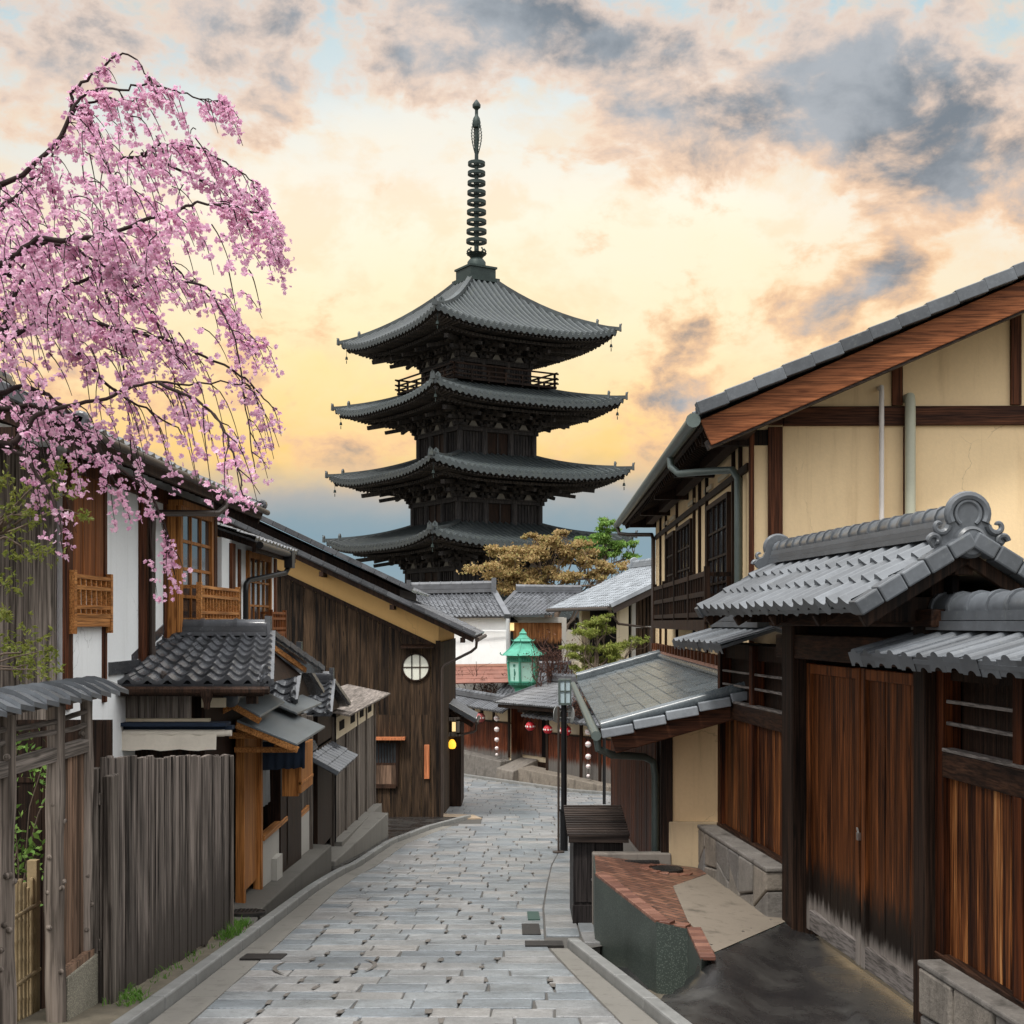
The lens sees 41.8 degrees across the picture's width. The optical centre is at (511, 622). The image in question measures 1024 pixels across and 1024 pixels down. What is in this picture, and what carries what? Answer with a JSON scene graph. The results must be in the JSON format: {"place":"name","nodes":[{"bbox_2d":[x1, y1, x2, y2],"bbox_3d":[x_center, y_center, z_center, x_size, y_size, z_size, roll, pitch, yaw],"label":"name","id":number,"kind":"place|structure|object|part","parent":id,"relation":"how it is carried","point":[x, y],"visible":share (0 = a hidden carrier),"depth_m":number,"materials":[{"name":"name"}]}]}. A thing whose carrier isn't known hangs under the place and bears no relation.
{"place":"outdoors","nodes":[
{"label":"outdoors","id":0,"kind":"place"},
{"bbox_2d":[17,923,252,1023],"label":"verge","id":1,"kind":"structure","parent":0,"point":[98,1013],"depth_m":8.79,"materials":[{"name":"grey concrete"}]},
{"bbox_2d":[0,676,128,1023],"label":"garden fence","id":2,"kind":"object","parent":1,"relation":"on","point":[71,973],"visible":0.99,"depth_m":8.02,"materials":[{"name":"wood"}]},
{"bbox_2d":[90,754,233,1003],"bbox_3d":[-2.675,1.991,10.700,0.150,2.222,4.020,0,0,0],"label":"plank fence","id":3,"kind":"object","parent":1,"relation":"on","point":[162,888],"visible":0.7,"depth_m":10.01,"materials":[{"name":"grey wood"}]},
{"bbox_2d":[101,916,253,1006],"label":"grass","id":4,"kind":"structure","parent":1,"relation":"on","point":[239,925],"depth_m":10.16,"materials":[{"name":"green plant"}]},
{"bbox_2d":[234,844,330,923],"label":"pavement","id":5,"kind":"structure","parent":0,"point":[310,866],"depth_m":17.03,"materials":[{"name":"concrete"}]},
{"bbox_2d":[234,908,266,916],"bbox_3d":[-2.780,3.039,14.000,0.420,0.066,0.421,0,0,0],"label":"manhole cover","id":6,"kind":"object","parent":5,"relation":"on","point":[248,912],"visible":0.88,"depth_m":13.91,"materials":[{"name":"metal"}]},
{"bbox_2d":[331,812,387,870],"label":"wall","id":7,"kind":"structure","parent":0,"point":[371,830],"depth_m":24.41,"materials":[{"name":"concrete"}]},
{"bbox_2d":[331,817,455,868],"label":"pavement","id":8,"kind":"structure","parent":0,"point":[397,826],"depth_m":30.18,"materials":[{"name":"grey stone"}]},
{"bbox_2d":[307,684,389,848],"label":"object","id":9,"kind":"object","parent":8,"relation":"on","point":[346,757],"visible":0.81,"depth_m":24.90,"materials":[{"name":"grey wood"}]},
{"bbox_2d":[327,713,335,841],"bbox_3d":[-3.295,2.625,21.440,0.610,2.250,2.680,0,0,0],"label":"dark doorway","id":10,"kind":"structure","parent":9,"relation":"in","point":[334,715],"depth_m":22.70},
{"bbox_2d":[148,777,658,1023],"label":"street","id":11,"kind":"structure","parent":0,"point":[478,821],"depth_m":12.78,"materials":[{"name":"grey stone"}]},
{"bbox_2d":[239,953,286,960],"bbox_3d":[-2.125,2.887,11.460,0.350,0.098,0.320,0,0,0],"label":"drain slot","id":12,"kind":"object","parent":11,"relation":"on","point":[260,956],"visible":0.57,"depth_m":11.43,"materials":[{"name":"metal"}]},
{"bbox_2d":[110,815,470,1023],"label":"kerb","id":13,"kind":"structure","parent":11,"relation":"on","point":[155,1005],"depth_m":11.68,"materials":[{"name":"concrete"}]},
{"bbox_2d":[149,826,451,1023],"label":"gutter","id":14,"kind":"object","parent":11,"relation":"on","point":[192,1005],"visible":0.77,"depth_m":11.93,"materials":[{"name":"concrete"}]},
{"bbox_2d":[522,923,540,934],"bbox_3d":[0.190,3.108,13.450,0.180,0.163,0.900,0,0,0],"label":"drain slot","id":15,"kind":"object","parent":11,"relation":"on","point":[530,928],"visible":0.71,"depth_m":13.37,"materials":[{"name":"metal"}]},
{"bbox_2d":[527,911,539,919],"bbox_3d":[0.235,3.246,14.700,0.130,0.152,0.800,0,0,0],"label":"drain slot","id":16,"kind":"object","parent":11,"relation":"on","point":[532,915],"visible":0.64,"depth_m":14.66,"materials":[{"name":"green metal"}]},
{"bbox_2d":[464,774,610,794],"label":"kerb","id":17,"kind":"structure","parent":11,"relation":"on","point":[534,784],"depth_m":47.74,"materials":[{"name":"stone"}]},
{"bbox_2d":[525,941,563,947],"bbox_3d":[0.295,2.983,12.325,0.350,0.102,0.350,0,0,0],"label":"drain slot","id":18,"kind":"object","parent":11,"relation":"on","point":[554,944],"visible":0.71,"depth_m":12.21,"materials":[{"name":"metal"}]},
{"bbox_2d":[550,948,657,1023],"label":"gutter","id":19,"kind":"object","parent":11,"relation":"on","point":[619,1005],"visible":0.77,"depth_m":9.70,"materials":[{"name":"concrete"}]},
{"bbox_2d":[603,738,605,803],"bbox_3d":[2.700,4.214,39.200,0.093,2.428,0.093,0,0,0],"label":"post","id":20,"kind":"object","parent":11,"relation":"on","point":[604,774],"visible":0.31,"depth_m":39.16,"materials":[{"name":"black metal"}]},
{"bbox_2d":[567,938,691,1023],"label":"kerb","id":21,"kind":"structure","parent":11,"relation":"on","point":[655,1008],"depth_m":9.61,"materials":[{"name":"concrete"}]},
{"bbox_2d":[443,814,481,818],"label":"pavement","id":22,"kind":"structure","parent":0,"point":[459,815],"depth_m":34.09,"materials":[{"name":"beige stone"}]},
{"bbox_2d":[40,629,912,1023],"bbox_3d":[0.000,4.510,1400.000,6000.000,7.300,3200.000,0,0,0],"label":"ground","id":23,"kind":"structure","parent":0,"point":[570,635],"depth_m":12.28,"materials":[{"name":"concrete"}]},
{"bbox_2d":[14,859,40,1021],"bbox_3d":[-3.018,2.150,7.850,0.064,1.300,1.300,0,0,0],"label":"bamboo fence","id":24,"kind":"object","parent":23,"relation":"on","point":[27,932],"visible":0.57,"depth_m":8.34,"materials":[{"name":"wood"}]},
{"bbox_2d":[14,730,46,905],"bbox_3d":[-3.294,1.733,9.038,0.627,2.048,0.920,0,0,-21],"label":"garden shrub","id":25,"kind":"object","parent":23,"relation":"on","point":[29,849],"visible":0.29,"depth_m":8.91,"materials":[{"name":"green plant"}]},
{"bbox_2d":[0,454,93,680],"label":"young maple","id":26,"kind":"object","parent":23,"relation":"on","point":[4,523],"visible":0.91,"depth_m":9.03,"materials":[{"name":"green plant"}]},
{"bbox_2d":[14,720,112,1008],"bbox_3d":[-4.076,1.860,9.882,2.248,2.280,0.043,0,0,0],"label":"garden screen","id":27,"kind":"object","parent":23,"relation":"on","point":[102,738],"visible":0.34,"depth_m":9.87,"materials":[{"name":"wood"}]},
{"bbox_2d":[0,51,296,603],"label":"cherry tree","id":28,"kind":"object","parent":23,"relation":"on","point":[30,253],"visible":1,"depth_m":8.15,"materials":[{"name":"pink plant"}]},
{"bbox_2d":[0,368,324,897],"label":"white house","id":29,"kind":"structure","parent":23,"relation":"on","point":[188,658],"depth_m":13.14,"materials":[{"name":"paint"}]},
{"bbox_2d":[167,500,213,639],"bbox_3d":[-3.725,-0.275,15.590,0.210,2.150,1.700,0,0,0],"label":"bay window","id":30,"kind":"structure","parent":29,"relation":"in","point":[193,537],"depth_m":15.23,"materials":[{"name":"orange wood"}]},
{"bbox_2d":[223,694,324,902],"bbox_3d":[-2.969,2.003,16.330,1.322,2.594,3.940,0,0,0],"label":"shop entrance","id":31,"kind":"object","parent":29,"relation":"attached to","point":[282,725],"visible":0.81,"depth_m":15.41,"materials":[{"name":"orange wood"}]},
{"bbox_2d":[263,740,269,806],"bbox_3d":[-3.048,1.755,16.442,0.043,1.009,0.786,0,0,0],"label":"wall panel","id":32,"kind":"object","parent":31,"relation":"hanging from","point":[266,786],"visible":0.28,"depth_m":16.57,"materials":[{"name":"grey fabric"}]},
{"bbox_2d":[263,741,304,769],"bbox_3d":[-2.732,1.595,16.047,0.541,0.349,0.037,0,0,-33],"label":"shop curtain","id":33,"kind":"object","parent":31,"relation":"hanging from","point":[278,761],"visible":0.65,"depth_m":16.05,"materials":[{"name":"fabric"}]},
{"bbox_2d":[282,739,312,795],"bbox_3d":[-2.675,1.785,16.740,0.250,0.670,0.920,0,0,0],"label":"sign box","id":34,"kind":"object","parent":31,"relation":"hanging from","point":[296,781],"visible":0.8,"depth_m":16.30,"materials":[{"name":"orange wood"}]},
{"bbox_2d":[218,522,297,638],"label":"row house","id":35,"kind":"structure","parent":23,"relation":"on","point":[247,563],"depth_m":18.89,"materials":[{"name":"white paint"}]},
{"bbox_2d":[246,551,271,618],"bbox_3d":[-3.735,-0.410,19.750,0.070,1.200,1.780,0,0,0],"label":"window","id":36,"kind":"structure","parent":35,"relation":"in","point":[260,592],"depth_m":19.73,"materials":[{"name":"orange wood"}]},
{"bbox_2d":[263,641,323,871],"bbox_3d":[-3.651,1.930,18.083,1.898,3.340,2.510,0,0,0],"label":"porch","id":37,"kind":"object","parent":35,"relation":"attached to","point":[291,690],"visible":0.23,"depth_m":17.54,"materials":[{"name":"wood"}]},
{"bbox_2d":[301,713,308,855],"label":"wall panel","id":38,"kind":"structure","parent":37,"relation":"attached to","point":[304,827],"depth_m":19.58,"materials":[{"name":"grey wood"}]},
{"bbox_2d":[301,668,350,844],"bbox_3d":[-3.681,2.170,21.781,1.838,2.860,2.506,0,0,0],"label":"porch","id":39,"kind":"object","parent":35,"relation":"attached to","point":[332,697],"visible":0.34,"depth_m":21.48,"materials":[{"name":"wood"}]},
{"bbox_2d":[214,504,486,816],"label":"timber house","id":40,"kind":"structure","parent":23,"relation":"on","point":[360,625],"depth_m":33.00,"materials":[{"name":"black wood"}]},
{"bbox_2d":[376,737,405,787],"bbox_3d":[-3.140,3.450,32.860,1.040,1.260,0.320,0,0,0],"label":"window","id":41,"kind":"structure","parent":40,"relation":"in","point":[386,753],"depth_m":32.95,"materials":[{"name":"brown wood"}]},
{"bbox_2d":[401,653,429,681],"bbox_3d":[-2.368,1.107,32.971,0.719,0.718,0.051,0,0,0],"label":"round window","id":42,"kind":"structure","parent":40,"relation":"in","point":[415,667],"depth_m":32.99,"materials":[{"name":"white paper"}]},
{"bbox_2d":[424,745,429,778],"bbox_3d":[-2.096,3.436,32.970,0.130,0.840,0.060,0,0,0],"label":"signboard","id":43,"kind":"object","parent":40,"relation":"attached to","point":[426,761],"visible":1,"depth_m":32.94},
{"bbox_2d":[449,698,479,806],"bbox_3d":[-1.640,3.644,39.050,1.380,3.312,3.100,0,0,0],"label":"side porch","id":44,"kind":"object","parent":40,"relation":"attached to","point":[457,720],"visible":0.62,"depth_m":38.10,"materials":[{"name":"wood"}]},
{"bbox_2d":[449,739,455,748],"bbox_3d":[-1.681,3.421,37.600,0.224,0.265,0.224,0,0,0],"label":"paper lantern","id":45,"kind":"object","parent":44,"relation":"hanging from","point":[452,743],"visible":1,"depth_m":37.52,"materials":[{"name":"yellow paper"}]},
{"bbox_2d":[406,578,515,692],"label":"storehouse","id":46,"kind":"structure","parent":23,"relation":"on","point":[480,605],"depth_m":55.96,"materials":[{"name":"white paint"}]},
{"bbox_2d":[457,663,491,689],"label":"bare shrub","id":47,"kind":"object","parent":23,"relation":"on","point":[473,675],"visible":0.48,"depth_m":54.63,"materials":[{"name":"brown plant"}]},
{"bbox_2d":[322,99,637,629],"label":"pagoda","id":48,"kind":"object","parent":23,"relation":"on","point":[476,342],"visible":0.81,"depth_m":87.23,"materials":[{"name":"wood"}]},
{"bbox_2d":[459,670,507,693],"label":"bare shrub","id":49,"kind":"object","parent":23,"relation":"on","point":[484,687],"visible":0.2,"depth_m":54.34,"materials":[{"name":"brown plant"}]},
{"bbox_2d":[500,629,541,691],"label":"bronze lantern","id":50,"kind":"object","parent":23,"relation":"on","point":[517,661],"visible":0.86,"depth_m":52.29,"materials":[{"name":"teal metal"}]},
{"bbox_2d":[456,673,610,791],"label":"building","id":51,"kind":"structure","parent":23,"relation":"on","point":[522,751],"depth_m":49.54,"materials":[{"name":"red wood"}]},
{"bbox_2d":[476,712,485,722],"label":"paper lantern","id":52,"kind":"object","parent":51,"relation":"hanging from","point":[482,717],"visible":0.66,"depth_m":51.27,"materials":[{"name":"red paper"}]},
{"bbox_2d":[494,715,499,755],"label":"lantern string","id":53,"kind":"object","parent":51,"relation":"hanging from","point":[496,728],"visible":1,"depth_m":50.60,"materials":[{"name":"white paper"}]},
{"bbox_2d":[511,709,545,759],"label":"door","id":54,"kind":"structure","parent":51,"relation":"in","point":[523,741],"depth_m":50.48,"materials":[{"name":"red wood"}]},
{"bbox_2d":[525,718,534,731],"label":"paper lantern","id":55,"kind":"object","parent":51,"relation":"hanging from","point":[530,725],"visible":1,"depth_m":48.61,"materials":[{"name":"red paper"}]},
{"bbox_2d":[509,629,580,686],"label":"bare shrub","id":56,"kind":"object","parent":51,"relation":"on","point":[549,669],"visible":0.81,"depth_m":49.49,"materials":[{"name":"brown plant"}]},
{"bbox_2d":[543,724,552,733],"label":"paper lantern","id":57,"kind":"object","parent":51,"relation":"hanging from","point":[547,728],"visible":1,"depth_m":47.73,"materials":[{"name":"red paper"}]},
{"bbox_2d":[560,724,571,736],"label":"paper lantern","id":58,"kind":"object","parent":51,"relation":"hanging from","point":[569,730],"visible":0.44,"depth_m":46.89,"materials":[{"name":"red paper"}]},
{"bbox_2d":[567,689,592,718],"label":"bare shrub","id":59,"kind":"object","parent":51,"relation":"on","point":[578,710],"visible":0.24,"depth_m":46.27,"materials":[{"name":"brown plant"}]},
{"bbox_2d":[585,728,590,777],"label":"lantern string","id":60,"kind":"object","parent":51,"relation":"hanging from","point":[588,755],"visible":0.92,"depth_m":46.05,"materials":[{"name":"white paper"}]},
{"bbox_2d":[497,661,572,767],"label":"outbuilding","id":61,"kind":"structure","parent":23,"relation":"on","point":[505,689],"depth_m":53.99,"materials":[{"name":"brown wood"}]},
{"bbox_2d":[456,528,629,629],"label":"autumn tree","id":62,"kind":"object","parent":23,"relation":"on","point":[508,565],"visible":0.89,"depth_m":65.68,"materials":[{"name":"brown plant"}]},
{"bbox_2d":[504,584,581,660],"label":"wood outbuilding","id":63,"kind":"structure","parent":23,"relation":"on","point":[535,600],"depth_m":57.60,"materials":[{"name":"wood"}]},
{"bbox_2d":[546,557,655,698],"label":"tiled house","id":64,"kind":"structure","parent":23,"relation":"on","point":[624,597],"depth_m":49.56,"materials":[{"name":"tile"}]},
{"bbox_2d":[559,613,650,678],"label":"pine tree","id":65,"kind":"object","parent":23,"relation":"on","point":[602,629],"visible":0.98,"depth_m":46.84,"materials":[{"name":"green plant"}]},
{"bbox_2d":[570,516,641,587],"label":"pine tree","id":66,"kind":"object","parent":23,"relation":"on","point":[602,538],"visible":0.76,"depth_m":69.85,"materials":[{"name":"green plant"}]},
{"bbox_2d":[593,855,784,993],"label":"retaining wall","id":67,"kind":"structure","parent":23,"relation":"on","point":[657,957],"depth_m":11.00,"materials":[{"name":"grey concrete"}]},
{"bbox_2d":[672,615,781,917],"bbox_3d":[2.283,1.405,12.674,1.014,3.190,2.568,0,0,-6],"label":"plank fence","id":68,"kind":"object","parent":23,"relation":"on","point":[740,848],"visible":0.69,"depth_m":12.49,"materials":[{"name":"brown wood"}]},
{"bbox_2d":[618,919,914,1023],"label":"ramp","id":69,"kind":"structure","parent":23,"relation":"on","point":[783,973],"depth_m":9.23,"materials":[{"name":"concrete"}]},
{"bbox_2d":[694,491,1023,1023],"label":"wooden gate","id":70,"kind":"structure","parent":69,"relation":"on","point":[858,814],"depth_m":9.60,"materials":[{"name":"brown wood"}]},
{"bbox_2d":[807,663,862,965],"bbox_3d":[2.523,1.433,10.468,0.060,2.195,1.216,0,0,-6],"label":"door","id":71,"kind":"structure","parent":70,"relation":"in","point":[833,692],"depth_m":10.45,"materials":[{"name":"brown wood"}]},
{"bbox_2d":[861,668,912,1001],"bbox_3d":[2.649,1.433,9.213,0.060,2.195,1.226,0,0,-6],"label":"door","id":72,"kind":"structure","parent":70,"relation":"in","point":[886,696],"depth_m":9.37,"materials":[{"name":"brown wood"}]},
{"bbox_2d":[571,261,1023,867],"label":"plaster house","id":73,"kind":"structure","parent":23,"relation":"on","point":[913,411],"depth_m":13.96,"materials":[{"name":"paint"}]},
{"bbox_2d":[665,530,674,582],"bbox_3d":[2.699,-0.805,22.739,0.070,1.410,1.437,0,0,1],"label":"window","id":74,"kind":"structure","parent":73,"relation":"in","point":[669,538],"depth_m":22.73,"materials":[{"name":"brown wood"}]},
{"bbox_2d":[676,518,691,578],"bbox_3d":[2.642,-0.805,20.479,0.070,1.410,2.085,0,0,1],"label":"window","id":75,"kind":"structure","parent":73,"relation":"in","point":[684,531],"depth_m":20.47,"materials":[{"name":"brown wood"}]},
{"bbox_2d":[706,492,730,593],"bbox_3d":[2.542,-0.805,16.486,0.070,1.410,2.025,0,0,1],"label":"window","id":76,"kind":"structure","parent":73,"relation":"in","point":[718,513],"depth_m":16.44,"materials":[{"name":"brown wood"}]},
{"bbox_2d":[848,588,1023,1023],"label":"plank fence","id":77,"kind":"object","parent":23,"relation":"on","point":[972,972],"visible":0.95,"depth_m":7.81,"materials":[{"name":"brown wood"}]},
{"bbox_2d":[0,0,1023,623],"label":"sky","id":78,"kind":"structure","parent":0,"point":[749,189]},
{"bbox_2d":[544,843,599,953],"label":"pavement","id":79,"kind":"structure","parent":0,"point":[558,918],"depth_m":15.37,"materials":[{"name":"stone"}]},
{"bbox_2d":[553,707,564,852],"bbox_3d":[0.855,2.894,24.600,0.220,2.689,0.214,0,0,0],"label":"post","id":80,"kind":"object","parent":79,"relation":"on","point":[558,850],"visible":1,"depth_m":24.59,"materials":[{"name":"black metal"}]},
{"bbox_2d":[553,679,574,850],"bbox_3d":[0.964,2.714,25.000,0.401,3.309,0.292,0,0,0],"label":"street lamp","id":81,"kind":"object","parent":79,"relation":"on","point":[564,693],"visible":0.86,"depth_m":24.95,"materials":[{"name":"black metal"}]},
{"bbox_2d":[563,805,629,924],"bbox_3d":[0.897,2.607,14.424,0.645,1.126,1.117,0,0,0],"label":"cabinet","id":82,"kind":"object","parent":79,"relation":"on","point":[590,829],"visible":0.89,"depth_m":13.96,"materials":[{"name":"wood"}]},
{"bbox_3d":[0.899,2.735,13.984,0.533,0.870,0.052,0,0,0],"label":"door","id":83,"kind":"part","parent":82,"relation":"part of","materials":[{"name":"brown wood"}]},
{"bbox_2d":[592,851,670,924],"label":"kerb","id":84,"kind":"structure","parent":79,"relation":"on","point":[663,858],"depth_m":13.79,"materials":[{"name":"concrete"}]},
{"bbox_2d":[595,855,705,926],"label":"patio","id":85,"kind":"structure","parent":0,"point":[656,891],"depth_m":12.51,"materials":[{"name":"brick"}]},
{"bbox_2d":[622,860,659,863],"bbox_3d":[1.300,2.514,13.650,0.400,0.172,0.100,0,0,0],"label":"drain grate","id":86,"kind":"object","parent":85,"relation":"on","point":[647,861],"visible":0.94,"depth_m":13.61,"materials":[{"name":"metal"}]},
{"bbox_2d":[595,863,715,960],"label":"patio bricks","id":87,"kind":"object","parent":85,"relation":"on","point":[702,946],"visible":0.9,"depth_m":10.90,"materials":[{"name":"red brick"}]},
{"bbox_2d":[649,865,682,872],"bbox_3d":[1.536,2.464,13.350,0.340,0.038,0.340,0,0,0],"label":"manhole cover","id":88,"kind":"object","parent":85,"relation":"on","point":[670,868],"visible":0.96,"depth_m":13.30,"materials":[{"name":"metal"}]},
{"bbox_2d":[673,874,784,951],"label":"pavement","id":89,"kind":"structure","parent":0,"point":[720,915],"depth_m":11.30,"materials":[{"name":"concrete"}]}
]}

